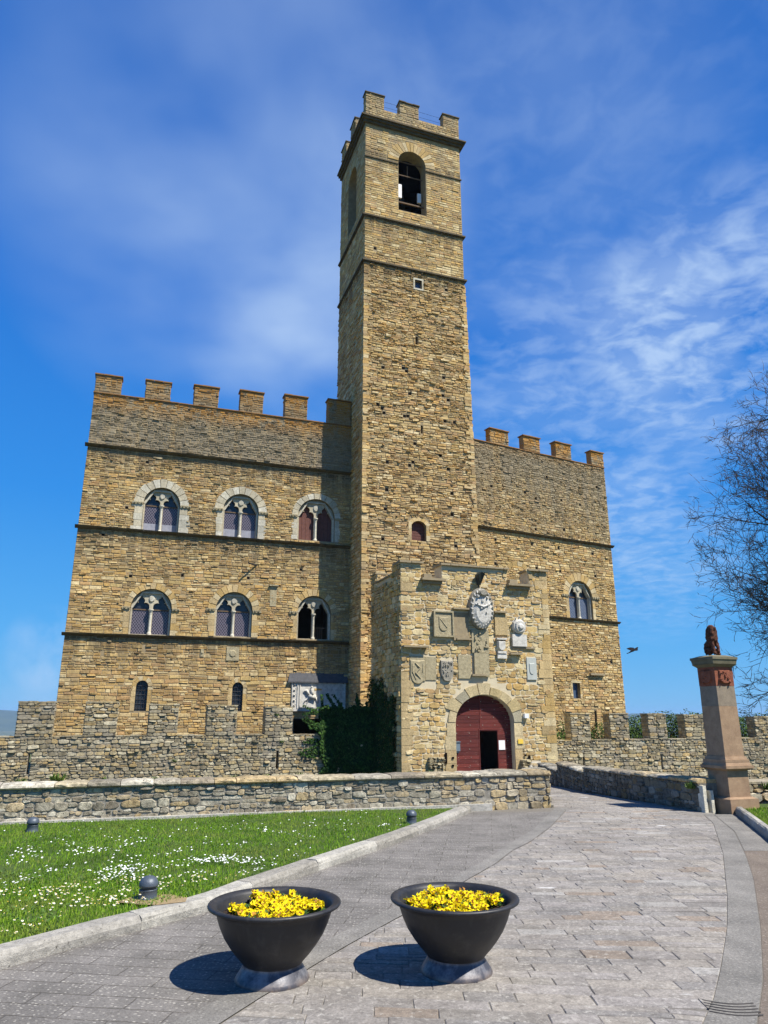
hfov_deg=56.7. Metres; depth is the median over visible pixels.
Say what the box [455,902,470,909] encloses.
pansy plant
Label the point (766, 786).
weed tuft
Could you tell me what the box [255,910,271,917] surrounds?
pansy plant
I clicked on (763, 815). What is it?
grass
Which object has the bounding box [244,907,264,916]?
pansy plant
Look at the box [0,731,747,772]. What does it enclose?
ground
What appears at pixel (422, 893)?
pansy plant
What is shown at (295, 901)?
pansy plant
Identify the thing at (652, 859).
path
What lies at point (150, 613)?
window
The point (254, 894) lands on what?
pansy plant
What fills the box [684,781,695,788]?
weed tuft
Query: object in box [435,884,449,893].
pansy plant
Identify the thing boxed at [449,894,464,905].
pansy plant
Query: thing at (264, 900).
pansy plant
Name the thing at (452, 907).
pansy plant
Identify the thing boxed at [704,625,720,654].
lion statue
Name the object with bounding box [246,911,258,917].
pansy plant
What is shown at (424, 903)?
pansy plant
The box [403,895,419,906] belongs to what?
pansy plant
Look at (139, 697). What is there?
window
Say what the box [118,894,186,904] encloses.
bare earth
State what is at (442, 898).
pansy plant
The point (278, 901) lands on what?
pansy plant
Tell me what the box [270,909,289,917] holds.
pansy plant
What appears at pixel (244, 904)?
pansy plant
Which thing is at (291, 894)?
pansy plant
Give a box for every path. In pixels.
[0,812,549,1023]
[222,786,726,1023]
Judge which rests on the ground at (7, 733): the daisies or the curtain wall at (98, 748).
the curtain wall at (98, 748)
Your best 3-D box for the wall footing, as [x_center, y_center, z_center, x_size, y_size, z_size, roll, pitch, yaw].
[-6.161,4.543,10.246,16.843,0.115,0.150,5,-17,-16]
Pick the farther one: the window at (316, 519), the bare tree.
the window at (316, 519)
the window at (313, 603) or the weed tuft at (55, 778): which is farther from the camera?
the window at (313, 603)
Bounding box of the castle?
[53,90,625,772]
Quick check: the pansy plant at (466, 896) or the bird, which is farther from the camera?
the bird
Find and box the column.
[690,655,759,813]
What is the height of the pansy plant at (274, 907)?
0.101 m
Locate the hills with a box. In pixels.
[0,710,746,730]
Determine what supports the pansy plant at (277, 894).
in the planter at (271, 954)
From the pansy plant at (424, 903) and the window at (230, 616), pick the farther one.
the window at (230, 616)
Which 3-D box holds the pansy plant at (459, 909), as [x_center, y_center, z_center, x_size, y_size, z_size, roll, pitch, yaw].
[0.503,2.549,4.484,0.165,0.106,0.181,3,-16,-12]
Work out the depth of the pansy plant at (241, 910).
4.47 m
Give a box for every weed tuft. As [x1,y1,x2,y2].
[49,772,69,781]
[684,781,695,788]
[757,781,767,789]
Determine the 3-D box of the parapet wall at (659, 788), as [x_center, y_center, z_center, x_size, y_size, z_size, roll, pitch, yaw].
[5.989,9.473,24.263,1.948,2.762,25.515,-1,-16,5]
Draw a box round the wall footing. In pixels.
[0,803,492,824]
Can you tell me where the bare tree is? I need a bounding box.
[679,361,767,728]
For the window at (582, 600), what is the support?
in the castle
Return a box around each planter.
[207,886,340,992]
[390,882,519,983]
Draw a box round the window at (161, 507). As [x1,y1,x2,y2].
[130,479,190,532]
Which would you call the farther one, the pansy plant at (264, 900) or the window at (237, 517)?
the window at (237, 517)
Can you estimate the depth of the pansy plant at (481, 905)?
4.62 m
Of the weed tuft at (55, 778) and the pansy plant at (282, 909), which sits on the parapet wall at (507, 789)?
the weed tuft at (55, 778)
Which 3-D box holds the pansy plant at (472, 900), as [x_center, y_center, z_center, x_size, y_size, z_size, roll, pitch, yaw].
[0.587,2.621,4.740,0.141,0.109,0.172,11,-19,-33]
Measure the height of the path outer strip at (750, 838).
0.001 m
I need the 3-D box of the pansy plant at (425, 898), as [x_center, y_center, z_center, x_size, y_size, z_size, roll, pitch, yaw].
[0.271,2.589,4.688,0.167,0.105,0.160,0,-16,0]
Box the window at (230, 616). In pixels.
[206,585,260,637]
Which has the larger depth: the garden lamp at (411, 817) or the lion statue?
the lion statue
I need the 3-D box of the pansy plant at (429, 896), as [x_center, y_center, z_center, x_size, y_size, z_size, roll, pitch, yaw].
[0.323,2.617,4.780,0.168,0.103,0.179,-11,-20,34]
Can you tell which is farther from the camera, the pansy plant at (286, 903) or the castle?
the castle
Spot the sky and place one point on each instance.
(171, 188)
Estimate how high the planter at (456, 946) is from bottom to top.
0.449 m
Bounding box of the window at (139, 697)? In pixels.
[129,676,152,710]
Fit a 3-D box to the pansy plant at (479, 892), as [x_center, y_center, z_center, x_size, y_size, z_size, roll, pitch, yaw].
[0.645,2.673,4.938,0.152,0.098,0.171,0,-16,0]
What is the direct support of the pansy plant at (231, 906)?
in the planter at (271, 954)
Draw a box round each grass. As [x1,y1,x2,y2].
[744,806,767,824]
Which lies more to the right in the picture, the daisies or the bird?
the bird
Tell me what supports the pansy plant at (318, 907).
in the planter at (271, 954)
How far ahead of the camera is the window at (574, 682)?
50.86 m
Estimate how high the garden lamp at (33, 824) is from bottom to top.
0.201 m
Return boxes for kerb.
[0,806,470,969]
[735,806,767,839]
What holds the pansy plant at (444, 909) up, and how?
in the planter at (456, 946)
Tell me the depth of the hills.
3953.18 m
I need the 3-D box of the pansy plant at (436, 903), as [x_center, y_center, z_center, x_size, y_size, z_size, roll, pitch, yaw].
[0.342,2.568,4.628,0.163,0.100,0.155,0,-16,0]
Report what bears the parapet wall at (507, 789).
on the ground at (7, 733)
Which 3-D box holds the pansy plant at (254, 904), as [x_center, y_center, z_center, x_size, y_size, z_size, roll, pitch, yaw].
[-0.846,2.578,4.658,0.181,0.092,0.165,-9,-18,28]
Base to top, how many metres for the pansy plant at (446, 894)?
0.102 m
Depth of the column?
12.64 m
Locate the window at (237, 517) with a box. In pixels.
[213,487,268,538]
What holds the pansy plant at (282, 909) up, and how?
in the planter at (271, 954)
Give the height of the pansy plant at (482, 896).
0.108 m
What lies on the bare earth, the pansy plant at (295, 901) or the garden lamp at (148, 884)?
the garden lamp at (148, 884)
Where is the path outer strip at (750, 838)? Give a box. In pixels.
[714,814,767,850]
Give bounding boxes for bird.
[626,647,637,653]
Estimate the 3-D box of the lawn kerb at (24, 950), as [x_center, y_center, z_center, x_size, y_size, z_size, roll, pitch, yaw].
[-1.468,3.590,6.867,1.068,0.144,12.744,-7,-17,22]
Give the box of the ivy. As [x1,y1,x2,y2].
[298,676,396,773]
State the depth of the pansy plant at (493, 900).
4.71 m
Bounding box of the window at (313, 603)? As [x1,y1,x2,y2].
[289,589,338,639]
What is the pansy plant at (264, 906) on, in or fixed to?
in the planter at (271, 954)
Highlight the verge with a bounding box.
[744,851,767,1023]
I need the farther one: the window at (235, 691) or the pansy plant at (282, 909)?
the window at (235, 691)
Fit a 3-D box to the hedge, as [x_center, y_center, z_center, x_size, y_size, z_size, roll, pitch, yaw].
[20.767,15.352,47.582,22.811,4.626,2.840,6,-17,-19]
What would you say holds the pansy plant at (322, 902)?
in the planter at (271, 954)
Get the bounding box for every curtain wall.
[0,701,371,783]
[557,713,767,778]
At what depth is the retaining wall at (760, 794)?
13.53 m
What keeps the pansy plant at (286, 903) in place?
in the planter at (271, 954)
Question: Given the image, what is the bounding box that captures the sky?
[0,0,767,717]
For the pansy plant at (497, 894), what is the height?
0.117 m
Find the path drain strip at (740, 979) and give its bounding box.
[703,813,761,1023]
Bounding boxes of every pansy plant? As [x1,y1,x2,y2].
[228,902,248,913]
[231,903,246,914]
[235,905,251,916]
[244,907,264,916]
[245,898,261,909]
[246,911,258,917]
[249,889,266,901]
[254,902,271,911]
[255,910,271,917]
[257,896,272,906]
[261,893,275,905]
[266,889,281,899]
[268,903,277,917]
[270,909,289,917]
[271,897,284,904]
[276,905,288,916]
[278,900,292,911]
[283,889,301,900]
[283,897,300,906]
[287,905,309,915]
[301,901,315,913]
[307,899,324,912]
[311,898,325,909]
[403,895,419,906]
[413,900,433,909]
[417,889,434,898]
[417,896,432,905]
[421,894,436,900]
[427,884,441,897]
[430,898,447,909]
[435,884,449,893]
[435,891,451,903]
[438,903,454,910]
[439,895,455,906]
[442,902,460,910]
[448,890,458,896]
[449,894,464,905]
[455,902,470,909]
[456,892,470,901]
[457,887,469,897]
[457,907,472,911]
[467,890,484,895]
[467,896,479,907]
[472,901,489,910]
[475,893,488,904]
[483,890,502,902]
[483,891,504,907]
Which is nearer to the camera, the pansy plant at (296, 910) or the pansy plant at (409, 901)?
the pansy plant at (296, 910)
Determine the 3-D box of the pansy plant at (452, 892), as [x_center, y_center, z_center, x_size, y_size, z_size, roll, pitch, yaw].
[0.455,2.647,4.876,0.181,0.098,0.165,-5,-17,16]
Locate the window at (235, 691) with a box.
[227,678,246,710]
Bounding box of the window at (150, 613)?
[120,583,179,635]
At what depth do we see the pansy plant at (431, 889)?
4.95 m
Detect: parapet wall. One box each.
[0,767,553,821]
[529,760,717,813]
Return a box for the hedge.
[556,708,767,739]
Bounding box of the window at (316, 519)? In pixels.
[290,493,342,541]
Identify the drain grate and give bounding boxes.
[702,999,762,1016]
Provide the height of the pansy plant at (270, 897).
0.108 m
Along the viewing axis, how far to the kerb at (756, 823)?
10.66 m
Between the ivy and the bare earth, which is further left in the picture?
the bare earth
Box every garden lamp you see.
[26,817,39,832]
[138,875,158,899]
[406,810,416,823]
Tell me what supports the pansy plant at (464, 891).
in the planter at (456, 946)
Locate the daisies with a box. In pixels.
[0,810,399,884]
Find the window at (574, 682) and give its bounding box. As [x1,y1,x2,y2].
[571,680,582,697]
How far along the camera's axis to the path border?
5.26 m
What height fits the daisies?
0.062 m
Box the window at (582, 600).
[562,573,599,619]
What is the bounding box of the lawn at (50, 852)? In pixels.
[0,808,452,942]
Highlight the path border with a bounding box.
[169,807,567,1023]
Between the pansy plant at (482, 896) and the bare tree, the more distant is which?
the bare tree
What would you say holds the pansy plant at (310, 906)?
in the planter at (271, 954)
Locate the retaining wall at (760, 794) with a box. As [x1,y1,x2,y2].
[749,779,767,803]

